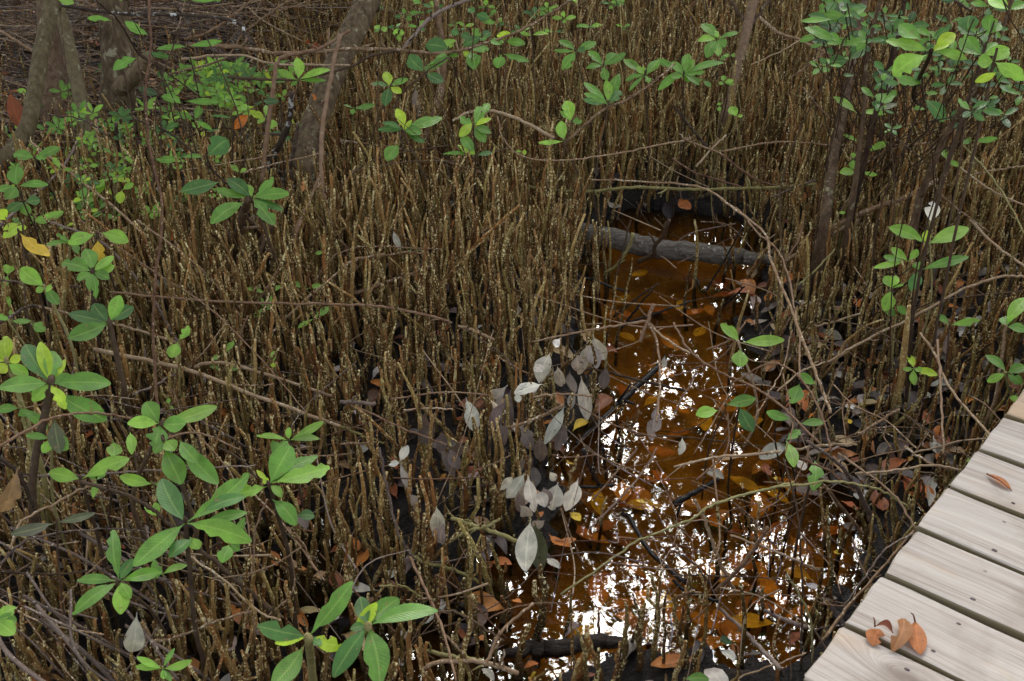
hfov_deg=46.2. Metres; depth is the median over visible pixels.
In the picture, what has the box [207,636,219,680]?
breathing root
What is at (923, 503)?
breathing root
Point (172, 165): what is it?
mangrove shoot
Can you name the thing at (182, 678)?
breathing root
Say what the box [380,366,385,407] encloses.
breathing root
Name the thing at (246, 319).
twig
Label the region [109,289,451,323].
twig
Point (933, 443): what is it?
dead leaf
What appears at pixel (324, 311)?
mangrove shoot
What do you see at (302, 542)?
twig
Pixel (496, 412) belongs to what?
dead leaf
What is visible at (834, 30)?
mangrove shoot
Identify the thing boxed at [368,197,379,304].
breathing root
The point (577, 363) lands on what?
dead leaf
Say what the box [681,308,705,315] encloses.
sunken leaf
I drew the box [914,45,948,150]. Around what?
mangrove shoot
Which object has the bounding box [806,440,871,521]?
branch
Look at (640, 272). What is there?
sunken leaf
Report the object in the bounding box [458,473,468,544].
breathing root
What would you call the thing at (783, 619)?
branch
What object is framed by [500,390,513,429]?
dead leaf
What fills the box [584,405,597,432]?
breathing root
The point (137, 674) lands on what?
breathing root
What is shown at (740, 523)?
breathing root
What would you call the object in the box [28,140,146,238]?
twig
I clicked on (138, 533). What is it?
breathing root
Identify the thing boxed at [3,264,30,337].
mangrove shoot
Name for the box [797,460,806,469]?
dead leaf
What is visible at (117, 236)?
mangrove shoot
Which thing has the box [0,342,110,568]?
mangrove shoot
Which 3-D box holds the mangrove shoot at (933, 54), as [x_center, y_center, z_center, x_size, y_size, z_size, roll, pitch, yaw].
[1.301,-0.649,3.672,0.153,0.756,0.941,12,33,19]
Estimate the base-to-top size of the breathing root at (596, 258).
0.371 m
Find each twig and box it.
[0,29,32,51]
[0,131,82,226]
[0,279,79,287]
[0,304,41,325]
[0,411,131,446]
[0,525,150,564]
[0,541,39,566]
[0,635,45,680]
[9,485,92,548]
[9,526,176,618]
[10,510,99,552]
[16,628,68,680]
[22,594,158,670]
[23,465,255,476]
[24,605,137,659]
[26,571,129,657]
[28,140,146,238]
[35,603,91,680]
[38,303,176,343]
[38,618,116,680]
[46,113,109,136]
[49,221,184,354]
[60,556,105,603]
[61,2,255,45]
[69,589,108,680]
[78,531,241,606]
[80,219,307,413]
[95,0,159,67]
[95,119,106,177]
[105,492,112,545]
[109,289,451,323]
[119,536,198,570]
[121,369,181,399]
[125,609,183,680]
[125,623,210,680]
[126,552,177,632]
[136,119,231,188]
[136,219,247,323]
[141,620,155,650]
[142,0,162,413]
[150,0,291,82]
[153,605,252,641]
[168,432,239,449]
[181,54,349,66]
[181,153,276,171]
[182,551,280,620]
[184,0,253,40]
[184,127,246,138]
[188,322,225,367]
[201,421,246,447]
[212,547,301,578]
[218,444,257,478]
[227,51,399,87]
[233,383,273,385]
[238,315,247,356]
[243,151,325,173]
[247,499,267,577]
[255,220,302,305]
[267,264,347,338]
[268,543,294,615]
[287,526,324,576]
[291,174,320,233]
[332,258,428,297]
[340,139,500,179]
[340,145,449,186]
[340,395,375,405]
[340,425,383,443]
[340,440,378,446]
[341,253,384,267]
[350,404,446,445]
[355,261,434,294]
[369,147,511,167]
[374,251,423,257]
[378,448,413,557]
[379,584,421,598]
[391,391,486,399]
[393,56,449,150]
[402,0,470,48]
[403,407,452,411]
[409,544,483,583]
[409,556,456,680]
[436,574,507,638]
[437,609,504,641]
[442,624,472,673]
[447,205,519,284]
[450,516,501,542]
[452,109,554,138]
[457,320,494,340]
[466,221,504,239]
[473,453,510,470]
[484,603,533,666]
[486,413,504,452]
[487,602,567,619]
[494,403,564,432]
[495,356,533,376]
[497,116,723,160]
[523,178,815,196]
[531,320,644,341]
[533,390,593,400]
[552,454,596,457]
[560,478,794,594]
[560,508,583,563]
[567,63,675,141]
[567,273,629,292]
[568,342,596,414]
[579,477,614,489]
[584,364,687,391]
[587,176,831,413]
[589,447,656,528]
[593,448,637,499]
[601,447,610,479]
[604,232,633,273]
[609,220,630,321]
[613,283,658,317]
[620,289,653,329]
[628,298,690,321]
[645,320,660,422]
[648,322,689,353]
[671,589,700,600]
[672,158,741,187]
[672,573,793,580]
[673,106,708,146]
[673,322,820,443]
[673,370,701,413]
[673,550,709,585]
[674,321,745,375]
[674,450,780,468]
[678,519,727,528]
[694,383,733,452]
[695,135,726,166]
[696,227,742,296]
[706,322,745,350]
[720,155,779,185]
[722,140,929,151]
[722,286,744,307]
[730,363,831,452]
[730,534,820,571]
[732,205,800,379]
[738,652,805,679]
[751,34,811,64]
[754,329,792,418]
[758,16,833,57]
[769,477,908,507]
[773,179,815,196]
[777,361,824,391]
[782,373,792,453]
[783,458,803,669]
[784,220,803,261]
[786,574,813,662]
[790,47,831,78]
[795,441,858,450]
[798,249,834,285]
[800,457,856,492]
[802,87,836,123]
[814,624,844,629]
[816,313,860,326]
[819,601,845,606]
[823,484,863,533]
[827,272,1023,362]
[831,198,848,223]
[832,384,917,448]
[837,450,915,529]
[843,533,913,604]
[855,464,960,475]
[858,408,899,435]
[867,142,921,163]
[870,254,927,291]
[883,425,891,447]
[904,445,940,468]
[914,435,986,452]
[919,332,989,435]
[925,95,978,155]
[936,339,944,453]
[937,193,990,232]
[954,0,970,10]
[960,167,1023,205]
[963,145,1023,233]
[969,219,1023,266]
[971,165,1023,175]
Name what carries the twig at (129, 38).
on the twig tangle
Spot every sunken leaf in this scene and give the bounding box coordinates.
[570,624,597,637]
[576,525,595,541]
[588,582,608,609]
[589,572,609,587]
[590,488,605,513]
[593,532,610,543]
[594,520,618,530]
[602,598,631,609]
[606,309,637,317]
[612,533,633,548]
[612,614,634,622]
[613,480,630,500]
[616,295,628,303]
[617,383,627,394]
[617,492,638,506]
[617,608,632,614]
[619,332,635,341]
[621,575,656,586]
[622,562,647,578]
[627,499,664,509]
[629,617,647,637]
[630,589,650,605]
[631,270,647,275]
[633,588,646,608]
[634,483,650,499]
[642,446,675,455]
[643,303,666,312]
[643,475,657,484]
[644,395,657,405]
[645,363,673,376]
[651,469,669,484]
[657,577,675,588]
[661,332,679,350]
[661,589,672,608]
[661,606,693,621]
[668,429,688,435]
[672,405,689,412]
[676,299,682,309]
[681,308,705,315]
[682,275,696,282]
[683,499,713,507]
[688,420,699,426]
[690,563,728,576]
[691,612,720,628]
[692,635,736,648]
[693,326,705,335]
[699,417,712,430]
[699,507,722,526]
[700,560,714,574]
[704,304,714,315]
[710,462,723,478]
[712,291,731,296]
[713,609,729,623]
[714,402,737,410]
[715,278,727,288]
[715,394,735,401]
[715,509,729,519]
[718,616,732,642]
[719,577,750,585]
[719,613,740,642]
[720,275,737,283]
[723,383,743,387]
[725,556,758,568]
[726,475,759,492]
[727,554,756,569]
[728,527,747,533]
[730,416,762,427]
[732,613,776,627]
[735,427,744,436]
[735,595,751,614]
[741,541,778,553]
[744,586,764,593]
[749,528,785,539]
[750,459,771,475]
[750,492,766,509]
[750,501,771,517]
[752,573,782,597]
[752,597,765,604]
[756,561,766,584]
[758,486,792,506]
[759,572,776,597]
[760,595,788,616]
[769,521,786,535]
[775,475,805,494]
[785,566,811,579]
[786,605,813,617]
[790,535,811,555]
[815,525,844,537]
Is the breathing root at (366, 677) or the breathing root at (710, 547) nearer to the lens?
the breathing root at (366, 677)
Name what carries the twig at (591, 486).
on the water
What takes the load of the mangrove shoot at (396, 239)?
on the ground
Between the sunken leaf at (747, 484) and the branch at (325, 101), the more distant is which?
the branch at (325, 101)
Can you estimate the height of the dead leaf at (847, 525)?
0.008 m
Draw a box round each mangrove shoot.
[0,166,47,306]
[0,209,37,343]
[0,314,45,435]
[0,336,53,538]
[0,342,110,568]
[0,403,48,533]
[0,605,16,680]
[3,220,37,346]
[3,223,50,322]
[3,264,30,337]
[6,296,16,330]
[7,195,50,305]
[11,512,94,680]
[13,146,64,231]
[17,229,51,342]
[19,266,78,371]
[26,432,73,556]
[29,142,45,170]
[30,320,63,427]
[33,211,62,265]
[43,116,73,199]
[46,233,79,350]
[49,80,71,140]
[49,456,128,633]
[50,157,74,201]
[53,211,84,219]
[57,0,91,239]
[61,249,113,399]
[66,101,85,147]
[68,229,127,357]
[68,295,135,434]
[72,530,186,680]
[73,188,89,226]
[74,174,99,203]
[78,130,97,162]
[82,102,103,156]
[87,15,138,157]
[89,471,119,577]
[90,177,129,216]
[92,211,111,221]
[92,236,122,329]
[106,439,142,543]
[113,53,146,129]
[116,182,133,220]
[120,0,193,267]
[120,474,190,642]
[125,21,180,177]
[126,428,150,531]
[127,401,216,593]
[133,472,251,680]
[134,97,157,141]
[135,648,191,680]
[137,49,228,163]
[138,86,169,196]
[140,131,153,164]
[144,503,178,634]
[151,156,177,240]
[151,553,167,653]
[152,434,199,613]
[153,120,177,180]
[155,0,220,198]
[157,39,221,162]
[157,398,172,425]
[158,103,180,130]
[161,94,219,173]
[163,151,180,175]
[167,151,184,210]
[167,325,192,431]
[178,106,215,200]
[181,177,288,328]
[182,110,204,137]
[183,153,220,203]
[186,435,225,596]
[188,0,245,217]
[199,119,217,135]
[205,57,222,74]
[205,135,230,244]
[209,66,225,93]
[209,365,240,412]
[210,114,240,208]
[213,72,231,136]
[213,340,236,397]
[217,517,244,649]
[222,57,245,124]
[223,100,241,154]
[231,165,246,240]
[240,445,329,649]
[241,104,263,186]
[243,77,262,125]
[248,285,281,337]
[254,295,272,321]
[256,421,323,556]
[257,581,353,680]
[264,98,291,233]
[265,75,281,117]
[270,120,278,166]
[270,351,283,416]
[274,127,290,209]
[277,58,329,193]
[290,281,325,332]
[298,306,328,332]
[332,596,437,680]
[344,103,374,213]
[370,25,393,93]
[371,71,407,169]
[374,24,386,187]
[378,108,441,219]
[384,29,403,138]
[389,23,417,91]
[391,229,400,286]
[395,8,417,39]
[398,0,430,209]
[406,54,454,193]
[408,20,425,115]
[417,10,434,162]
[423,1,450,60]
[425,37,469,187]
[443,145,491,246]
[449,21,468,128]
[451,28,469,158]
[459,22,473,89]
[459,103,490,210]
[463,28,490,178]
[463,45,489,163]
[467,7,493,174]
[479,0,494,29]
[489,9,495,82]
[490,31,524,161]
[493,18,507,52]
[493,50,529,135]
[511,25,529,135]
[516,150,525,192]
[520,31,547,153]
[523,7,545,41]
[539,2,557,115]
[539,6,549,115]
[539,121,582,251]
[543,28,562,79]
[552,11,588,111]
[554,39,595,165]
[557,100,581,217]
[558,0,576,75]
[576,23,595,85]
[576,23,601,136]
[583,73,621,252]
[586,50,625,189]
[601,0,623,64]
[611,0,623,100]
[616,24,629,49]
[621,0,629,58]
[624,59,659,224]
[657,54,690,202]
[667,54,723,238]
[683,672,708,680]
[688,77,711,195]
[696,394,755,518]
[698,23,738,168]
[706,75,733,174]
[709,103,720,187]
[711,106,742,244]
[716,52,740,183]
[720,323,783,468]
[727,404,754,523]
[766,410,791,527]
[774,383,803,498]
[777,429,800,573]
[779,5,865,340]
[783,418,823,542]
[787,457,823,598]
[794,372,821,510]
[800,25,893,134]
[805,22,966,151]
[805,46,864,327]
[809,4,912,172]
[809,59,911,180]
[810,0,836,176]
[810,41,852,124]
[812,39,903,158]
[817,27,847,140]
[818,0,855,112]
[819,58,849,157]
[821,0,842,141]
[822,18,911,175]
[824,0,901,185]
[824,2,866,139]
[826,31,857,171]
[831,211,844,226]
[833,96,885,160]
[834,152,855,192]
[835,36,854,137]
[836,167,876,268]
[838,22,880,113]
[838,134,886,244]
[839,30,884,169]
[839,110,958,169]
[840,0,866,92]
[840,26,938,133]
[840,51,934,141]
[840,98,986,217]
[841,69,912,186]
[842,16,876,171]
[843,34,987,209]
[846,0,968,162]
[846,31,887,139]
[846,76,896,316]
[848,30,899,187]
[848,38,870,196]
[858,36,933,127]
[858,106,928,285]
[859,10,907,128]
[859,43,981,201]
[861,87,881,155]
[864,29,1023,185]
[864,61,898,190]
[865,0,1005,120]
[865,30,988,202]
[866,17,882,119]
[866,105,893,170]
[868,12,912,146]
[868,12,928,187]
[868,55,942,170]
[869,44,932,167]
[869,95,898,174]
[871,28,1009,180]
[872,92,945,313]
[873,98,999,137]
[873,247,968,323]
[874,6,942,151]
[874,73,910,182]
[875,275,903,377]
[880,65,969,177]
[881,72,934,337]
[884,57,953,127]
[884,123,936,192]
[886,23,966,104]
[886,87,936,254]
[886,95,997,152]
[886,224,968,334]
[886,305,905,380]
[887,19,903,171]
[889,15,978,422]
[892,25,986,157]
[893,60,920,171]
[894,31,940,139]
[898,75,962,163]
[901,356,936,437]
[902,34,1009,426]
[903,2,911,149]
[904,70,978,132]
[906,98,995,161]
[910,15,1002,388]
[911,71,928,177]
[913,201,939,354]
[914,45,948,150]
[915,106,973,336]
[915,107,1015,172]
[917,27,950,145]
[918,48,1023,425]
[921,45,961,161]
[926,60,998,170]
[927,314,979,404]
[928,61,952,175]
[929,31,953,162]
[933,150,958,276]
[935,456,970,502]
[936,15,978,149]
[942,0,980,93]
[943,0,1023,379]
[944,57,1019,148]
[950,40,965,156]
[953,136,997,270]
[958,88,1023,160]
[961,71,1008,155]
[962,55,996,136]
[966,78,1023,136]
[969,21,1008,146]
[973,0,984,105]
[978,297,1023,437]
[985,355,1023,401]
[986,107,1018,155]
[994,80,1023,136]
[1010,393,1017,403]
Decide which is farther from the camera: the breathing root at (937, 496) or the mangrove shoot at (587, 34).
the mangrove shoot at (587, 34)
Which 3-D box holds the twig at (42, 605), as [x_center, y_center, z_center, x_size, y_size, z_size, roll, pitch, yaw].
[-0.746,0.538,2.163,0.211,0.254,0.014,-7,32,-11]
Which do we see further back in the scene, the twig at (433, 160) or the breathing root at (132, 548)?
the twig at (433, 160)
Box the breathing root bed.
[0,0,1023,680]
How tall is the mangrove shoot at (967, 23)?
1.037 m
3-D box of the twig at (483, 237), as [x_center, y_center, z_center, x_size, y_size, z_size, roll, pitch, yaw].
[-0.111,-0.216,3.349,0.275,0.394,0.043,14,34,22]
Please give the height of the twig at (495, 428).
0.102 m
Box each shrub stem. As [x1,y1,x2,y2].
[224,196,260,269]
[247,215,275,266]
[258,91,293,200]
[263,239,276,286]
[273,122,298,199]
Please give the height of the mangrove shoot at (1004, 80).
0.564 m
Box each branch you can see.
[0,456,36,510]
[80,480,277,616]
[93,347,347,430]
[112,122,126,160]
[186,0,570,57]
[189,361,331,396]
[260,29,350,183]
[315,33,361,275]
[389,0,446,190]
[423,649,518,675]
[426,642,499,670]
[451,517,516,542]
[574,364,658,445]
[581,448,612,486]
[621,512,697,590]
[636,217,670,263]
[639,303,654,342]
[672,477,719,520]
[672,578,718,602]
[693,499,736,593]
[713,519,770,593]
[719,607,782,670]
[763,604,808,628]
[787,218,859,261]
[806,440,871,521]
[821,530,914,641]
[831,178,938,230]
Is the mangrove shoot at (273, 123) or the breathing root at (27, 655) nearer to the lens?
the breathing root at (27, 655)
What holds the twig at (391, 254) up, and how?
on the breathing root bed
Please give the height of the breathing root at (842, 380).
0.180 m
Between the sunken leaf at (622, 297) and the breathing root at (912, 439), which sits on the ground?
the breathing root at (912, 439)
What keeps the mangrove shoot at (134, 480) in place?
on the ground
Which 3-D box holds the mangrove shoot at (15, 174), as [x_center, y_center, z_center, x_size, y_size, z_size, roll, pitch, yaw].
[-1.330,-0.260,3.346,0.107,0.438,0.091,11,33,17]
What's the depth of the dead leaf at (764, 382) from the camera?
3.15 m
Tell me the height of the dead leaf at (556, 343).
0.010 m
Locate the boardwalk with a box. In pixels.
[803,389,1023,680]
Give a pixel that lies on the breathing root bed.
(762, 84)
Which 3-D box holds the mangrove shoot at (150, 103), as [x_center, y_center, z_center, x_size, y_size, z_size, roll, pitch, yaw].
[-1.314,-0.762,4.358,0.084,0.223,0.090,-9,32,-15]
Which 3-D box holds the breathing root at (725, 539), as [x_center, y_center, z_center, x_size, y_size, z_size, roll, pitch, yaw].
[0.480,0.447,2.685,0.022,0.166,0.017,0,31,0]
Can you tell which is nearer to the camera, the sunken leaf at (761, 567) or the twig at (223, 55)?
the sunken leaf at (761, 567)
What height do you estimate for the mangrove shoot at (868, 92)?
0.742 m
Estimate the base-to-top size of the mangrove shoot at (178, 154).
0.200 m
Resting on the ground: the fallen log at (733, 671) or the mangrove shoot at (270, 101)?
the mangrove shoot at (270, 101)
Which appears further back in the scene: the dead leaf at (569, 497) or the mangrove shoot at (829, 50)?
the mangrove shoot at (829, 50)
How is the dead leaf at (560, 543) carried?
on the water
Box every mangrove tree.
[0,0,60,184]
[36,0,79,154]
[57,7,105,173]
[94,0,154,139]
[290,0,380,206]
[718,0,770,164]
[809,0,867,300]
[837,0,881,282]
[843,0,906,282]
[903,0,1013,278]
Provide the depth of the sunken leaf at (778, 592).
2.55 m
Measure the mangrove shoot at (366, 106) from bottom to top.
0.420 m
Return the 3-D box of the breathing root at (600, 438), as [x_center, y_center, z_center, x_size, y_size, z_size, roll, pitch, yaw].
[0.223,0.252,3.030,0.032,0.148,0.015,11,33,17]
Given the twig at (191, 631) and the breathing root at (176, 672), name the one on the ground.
the breathing root at (176, 672)
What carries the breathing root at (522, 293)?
on the ground
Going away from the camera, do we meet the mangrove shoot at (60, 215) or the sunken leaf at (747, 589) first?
the sunken leaf at (747, 589)
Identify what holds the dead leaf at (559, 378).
hanging from the twig tangle
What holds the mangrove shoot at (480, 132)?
on the ground
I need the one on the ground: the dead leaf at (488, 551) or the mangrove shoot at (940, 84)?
the mangrove shoot at (940, 84)
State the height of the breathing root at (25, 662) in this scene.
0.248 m
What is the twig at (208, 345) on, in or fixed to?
on the breathing root bed
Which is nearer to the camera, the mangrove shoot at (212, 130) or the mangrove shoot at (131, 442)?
the mangrove shoot at (131, 442)
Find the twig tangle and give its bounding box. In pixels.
[0,0,1023,680]
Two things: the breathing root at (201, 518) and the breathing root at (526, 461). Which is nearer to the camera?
the breathing root at (201, 518)
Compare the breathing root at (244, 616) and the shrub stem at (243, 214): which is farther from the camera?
the shrub stem at (243, 214)
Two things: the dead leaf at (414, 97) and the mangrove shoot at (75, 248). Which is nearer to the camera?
the mangrove shoot at (75, 248)
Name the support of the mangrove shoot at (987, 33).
on the ground
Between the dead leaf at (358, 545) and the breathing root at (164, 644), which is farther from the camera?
the dead leaf at (358, 545)
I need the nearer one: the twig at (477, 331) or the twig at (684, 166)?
the twig at (477, 331)
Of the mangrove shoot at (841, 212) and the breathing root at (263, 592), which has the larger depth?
the mangrove shoot at (841, 212)
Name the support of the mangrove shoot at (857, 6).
on the ground
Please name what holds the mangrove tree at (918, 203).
on the ground
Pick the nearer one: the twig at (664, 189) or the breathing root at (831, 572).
the breathing root at (831, 572)
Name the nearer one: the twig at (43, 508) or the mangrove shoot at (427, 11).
the twig at (43, 508)
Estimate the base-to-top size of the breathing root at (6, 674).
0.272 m
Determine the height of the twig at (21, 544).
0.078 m
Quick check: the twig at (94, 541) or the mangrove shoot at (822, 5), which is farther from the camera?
the mangrove shoot at (822, 5)
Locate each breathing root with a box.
[0,327,29,373]
[0,648,12,680]
[7,230,45,340]
[7,588,33,671]
[11,639,30,680]
[13,501,42,581]
[14,506,48,600]
[16,253,41,342]
[17,576,29,647]
[20,439,60,516]
[20,607,43,678]
[25,508,51,556]
[28,553,40,639]
[31,663,65,680]
[35,640,67,680]
[42,258,72,368]
[42,521,58,601]
[44,545,78,632]
[46,243,74,348]
[47,551,67,651]
[57,244,66,338]
[58,495,76,579]
[60,465,76,537]
[60,482,74,548]
[67,550,98,649]
[69,391,85,467]
[72,632,81,680]
[76,419,90,500]
[87,520,98,611]
[88,670,100,680]
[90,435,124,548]
[90,618,100,679]
[99,598,114,660]
[102,611,113,670]
[105,190,118,271]
[105,229,141,325]
[105,655,131,680]
[108,244,136,365]
[110,628,125,672]
[113,668,127,680]
[116,522,136,616]
[117,494,135,572]
[128,255,151,373]
[129,652,140,680]
[130,516,142,567]
[130,519,155,595]
[130,663,135,680]
[140,452,155,537]
[141,622,160,680]
[145,529,172,606]
[148,579,162,645]
[152,425,169,528]
[156,629,166,670]
[156,659,166,680]
[159,595,177,660]
[165,252,188,352]
[165,604,189,680]
[167,634,183,680]
[168,254,186,379]
[171,578,180,660]
[171,597,185,629]
[174,196,190,306]
[175,579,187,675]
[175,659,184,680]
[178,580,224,652]
[180,539,195,587]
[184,242,219,378]
[184,501,204,559]
[187,194,199,295]
[188,663,200,680]
[189,595,196,651]
[193,314,205,403]
[195,567,209,644]
[199,591,230,676]
[201,440,208,518]
[203,634,216,680]
[204,532,220,612]
[204,538,224,617]
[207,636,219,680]
[208,583,217,662]
[211,580,221,662]
[215,230,243,374]
[216,247,231,307]
[218,604,233,658]
[221,583,230,672]
[225,645,235,678]
[232,659,242,680]
[233,653,249,680]
[242,554,253,680]
[242,564,246,598]
[243,626,258,680]
[245,599,270,680]
[246,252,269,315]
[246,259,258,327]
[247,434,260,526]
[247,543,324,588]
[248,556,260,639]
[250,231,296,359]
[255,638,264,680]
[257,653,263,680]
[260,437,277,500]
[260,543,268,620]
[269,305,298,381]
[269,527,290,590]
[271,601,277,664]
[276,495,301,596]
[284,580,303,649]
[285,149,309,258]
[286,485,302,565]
[301,647,308,680]
[305,494,319,604]
[314,483,336,540]
[317,321,329,406]
[320,652,327,680]
[322,234,338,351]
[322,468,333,559]
[323,635,331,680]
[329,517,346,591]
[335,479,353,557]
[335,653,350,680]
[337,487,345,527]
[343,352,347,370]
[349,241,362,347]
[358,462,367,551]
[363,217,393,312]
[364,627,373,680]
[365,512,379,555]
[366,421,375,509]
[368,175,385,305]
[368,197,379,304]
[372,471,387,566]
[373,482,378,502]
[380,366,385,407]
[380,377,397,455]
[383,474,399,551]
[383,517,395,558]
[386,279,397,385]
[397,362,429,484]
[398,535,409,602]
[404,326,411,393]
[405,620,413,680]
[407,464,421,558]
[409,245,427,358]
[411,511,426,604]
[415,238,427,363]
[418,636,432,680]
[419,401,433,501]
[419,475,433,571]
[421,459,432,516]
[422,513,436,592]
[427,158,443,260]
[427,472,437,554]
[430,332,434,386]
[430,575,447,666]
[433,556,446,634]
[442,322,453,387]
[442,496,449,554]
[443,504,466,550]
[446,547,455,595]
[448,458,468,505]
[451,250,466,355]
[456,240,473,350]
[457,476,480,563]
[457,518,495,598]
[457,595,472,680]
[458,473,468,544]
[458,659,462,680]
[464,537,473,624]
[470,356,473,391]
[480,61,493,193]
[486,301,495,358]
[489,486,497,560]
[489,542,506,599]
[491,475,504,530]
[499,595,508,627]
[501,222,518,336]
[509,473,514,521]
[509,534,514,560]
[511,249,530,355]
[514,624,530,680]
[523,394,532,430]
[523,448,530,481]
[532,564,547,667]
[533,230,556,334]
[540,403,547,455]
[548,242,554,329]
[549,363,555,419]
[556,454,578,519]
[558,242,569,281]
[567,231,584,342]
[576,624,590,680]
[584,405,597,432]
[585,240,589,281]
[587,637,603,680]
[591,219,598,321]
[592,609,600,663]
[593,647,600,680]
[595,416,601,452]
[602,161,614,226]
[602,228,607,304]
[609,159,630,226]
[611,641,621,680]
[620,641,628,672]
[621,602,629,662]
[635,619,643,671]
[646,574,660,661]
[672,594,680,653]
[678,606,689,669]
[683,264,693,330]
[684,567,691,648]
[692,219,698,308]
[693,174,701,226]
[693,501,712,557]
[698,572,708,648]
[709,504,721,603]
[722,511,732,559]
[723,143,726,220]
[724,322,729,355]
[732,135,741,174]
[733,641,739,668]
[736,511,743,537]
[739,582,746,669]
[744,500,748,527]
[747,501,760,559]
[747,520,751,546]
[747,595,753,630]
[751,555,758,596]
[754,302,758,330]
[755,150,758,211]
[759,586,766,638]
[761,508,767,541]
[767,554,773,577]
[769,310,780,348]
[774,651,781,672]
[780,133,788,174]
[798,242,805,299]
[809,271,818,320]
[809,567,823,635]
[814,281,824,334]
[814,594,824,637]
[819,600,832,643]
[820,487,827,572]
[825,505,833,597]
[829,242,832,282]
[830,266,836,307]
[831,261,845,312]
[832,516,857,585]
[835,522,839,554]
[840,339,850,389]
[845,303,852,339]
[853,505,878,570]
[856,308,861,358]
[856,480,863,535]
[861,277,870,327]
[863,514,876,583]
[866,322,878,374]
[867,308,880,326]
[871,503,889,552]
[883,508,888,529]
[888,305,910,421]
[890,496,897,546]
[891,480,899,532]
[903,403,913,440]
[910,403,915,445]
[920,478,926,513]
[930,489,941,508]
[943,463,947,489]
[952,338,958,379]
[959,336,975,409]
[982,320,989,368]
[1004,335,1009,370]
[1011,316,1018,347]
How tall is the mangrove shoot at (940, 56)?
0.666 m
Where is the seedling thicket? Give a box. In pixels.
[3,56,300,271]
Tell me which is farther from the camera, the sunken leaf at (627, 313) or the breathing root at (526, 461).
the sunken leaf at (627, 313)
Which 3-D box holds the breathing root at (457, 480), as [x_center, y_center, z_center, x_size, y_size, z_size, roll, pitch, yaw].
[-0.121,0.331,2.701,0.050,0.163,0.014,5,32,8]
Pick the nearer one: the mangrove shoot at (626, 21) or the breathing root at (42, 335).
the breathing root at (42, 335)
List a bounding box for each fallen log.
[462,181,773,264]
[504,633,622,660]
[684,668,774,678]
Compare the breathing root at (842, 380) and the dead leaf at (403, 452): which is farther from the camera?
the breathing root at (842, 380)
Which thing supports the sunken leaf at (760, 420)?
in the water
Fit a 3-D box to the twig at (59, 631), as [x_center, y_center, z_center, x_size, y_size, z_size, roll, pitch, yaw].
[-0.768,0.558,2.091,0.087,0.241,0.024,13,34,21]
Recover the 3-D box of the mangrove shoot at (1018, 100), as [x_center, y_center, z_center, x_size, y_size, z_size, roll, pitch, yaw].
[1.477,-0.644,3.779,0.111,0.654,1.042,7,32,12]
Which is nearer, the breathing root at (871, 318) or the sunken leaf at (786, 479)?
the sunken leaf at (786, 479)
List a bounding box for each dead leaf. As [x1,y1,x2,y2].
[0,467,21,511]
[7,90,22,126]
[123,612,144,651]
[145,589,155,601]
[219,408,231,418]
[222,593,235,613]
[232,115,247,128]
[297,513,308,528]
[297,610,307,627]
[301,181,306,191]
[311,42,318,48]
[338,459,349,468]
[352,536,360,550]
[370,379,379,385]
[389,460,398,466]
[399,445,408,460]
[400,463,411,490]
[408,493,417,509]
[412,86,419,116]
[418,425,435,443]
[422,412,428,426]
[430,506,444,530]
[432,524,445,544]
[435,430,447,452]
[439,448,455,476]
[440,599,445,608]
[447,441,462,455]
[447,448,460,468]
[455,624,465,638]
[464,399,479,430]
[474,516,490,524]
[482,545,490,561]
[482,668,494,680]
[486,537,494,546]
[489,401,504,427]
[490,556,511,564]
[491,400,513,423]
[492,385,507,409]
[499,422,508,444]
[499,477,512,491]
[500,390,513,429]
[506,474,523,497]
[514,382,541,394]
[514,393,521,401]
[515,482,527,504]
[515,492,524,511]
[515,519,536,570]
[520,425,534,449]
[520,459,524,471]
[520,505,532,516]
[524,474,537,511]
[524,661,537,667]
[531,520,544,528]
[533,353,551,382]
[533,522,547,569]
[534,363,543,371]
[534,437,547,460]
[535,491,547,506]
[541,487,552,505]
[544,407,563,443]
[547,482,563,509]
[547,558,559,568]
[549,472,556,480]
[549,534,569,546]
[553,339,559,347]
[553,366,565,386]
[555,422,567,450]
[563,478,581,510]
[566,372,576,392]
[567,388,574,408]
[570,512,580,520]
[571,351,583,370]
[573,418,588,429]
[577,340,588,373]
[578,377,591,419]
[587,340,601,367]
[592,335,607,359]
[598,367,609,388]
[608,202,620,207]
[647,404,661,439]
[661,357,666,368]
[678,437,685,454]
[706,468,723,478]
[715,457,742,459]
[720,634,731,644]
[721,650,735,660]
[730,643,738,653]
[756,379,770,384]
[761,462,771,475]
[789,632,799,646]
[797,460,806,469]
[805,583,816,588]
[827,340,847,346]
[842,522,855,529]
[866,629,884,645]
[873,617,892,632]
[875,371,894,380]
[891,618,912,651]
[909,613,926,653]
[927,477,936,505]
[930,436,936,452]
[986,473,1011,490]
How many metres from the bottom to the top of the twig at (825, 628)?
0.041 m
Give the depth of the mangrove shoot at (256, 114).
3.76 m
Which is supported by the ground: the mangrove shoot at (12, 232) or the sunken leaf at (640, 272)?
the mangrove shoot at (12, 232)
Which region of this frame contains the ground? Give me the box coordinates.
[0,0,1023,680]
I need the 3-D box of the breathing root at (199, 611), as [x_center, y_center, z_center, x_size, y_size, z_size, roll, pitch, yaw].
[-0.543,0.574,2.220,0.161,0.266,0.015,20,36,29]
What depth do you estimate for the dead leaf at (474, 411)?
2.75 m
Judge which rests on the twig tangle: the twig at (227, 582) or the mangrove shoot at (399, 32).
the twig at (227, 582)
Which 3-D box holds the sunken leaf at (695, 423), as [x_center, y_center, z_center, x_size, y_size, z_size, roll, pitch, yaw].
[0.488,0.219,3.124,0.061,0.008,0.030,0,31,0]
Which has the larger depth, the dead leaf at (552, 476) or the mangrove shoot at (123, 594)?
the dead leaf at (552, 476)
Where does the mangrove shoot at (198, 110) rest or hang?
on the ground
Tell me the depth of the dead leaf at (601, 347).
3.01 m
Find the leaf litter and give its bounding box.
[0,0,1023,680]
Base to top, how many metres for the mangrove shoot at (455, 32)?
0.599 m

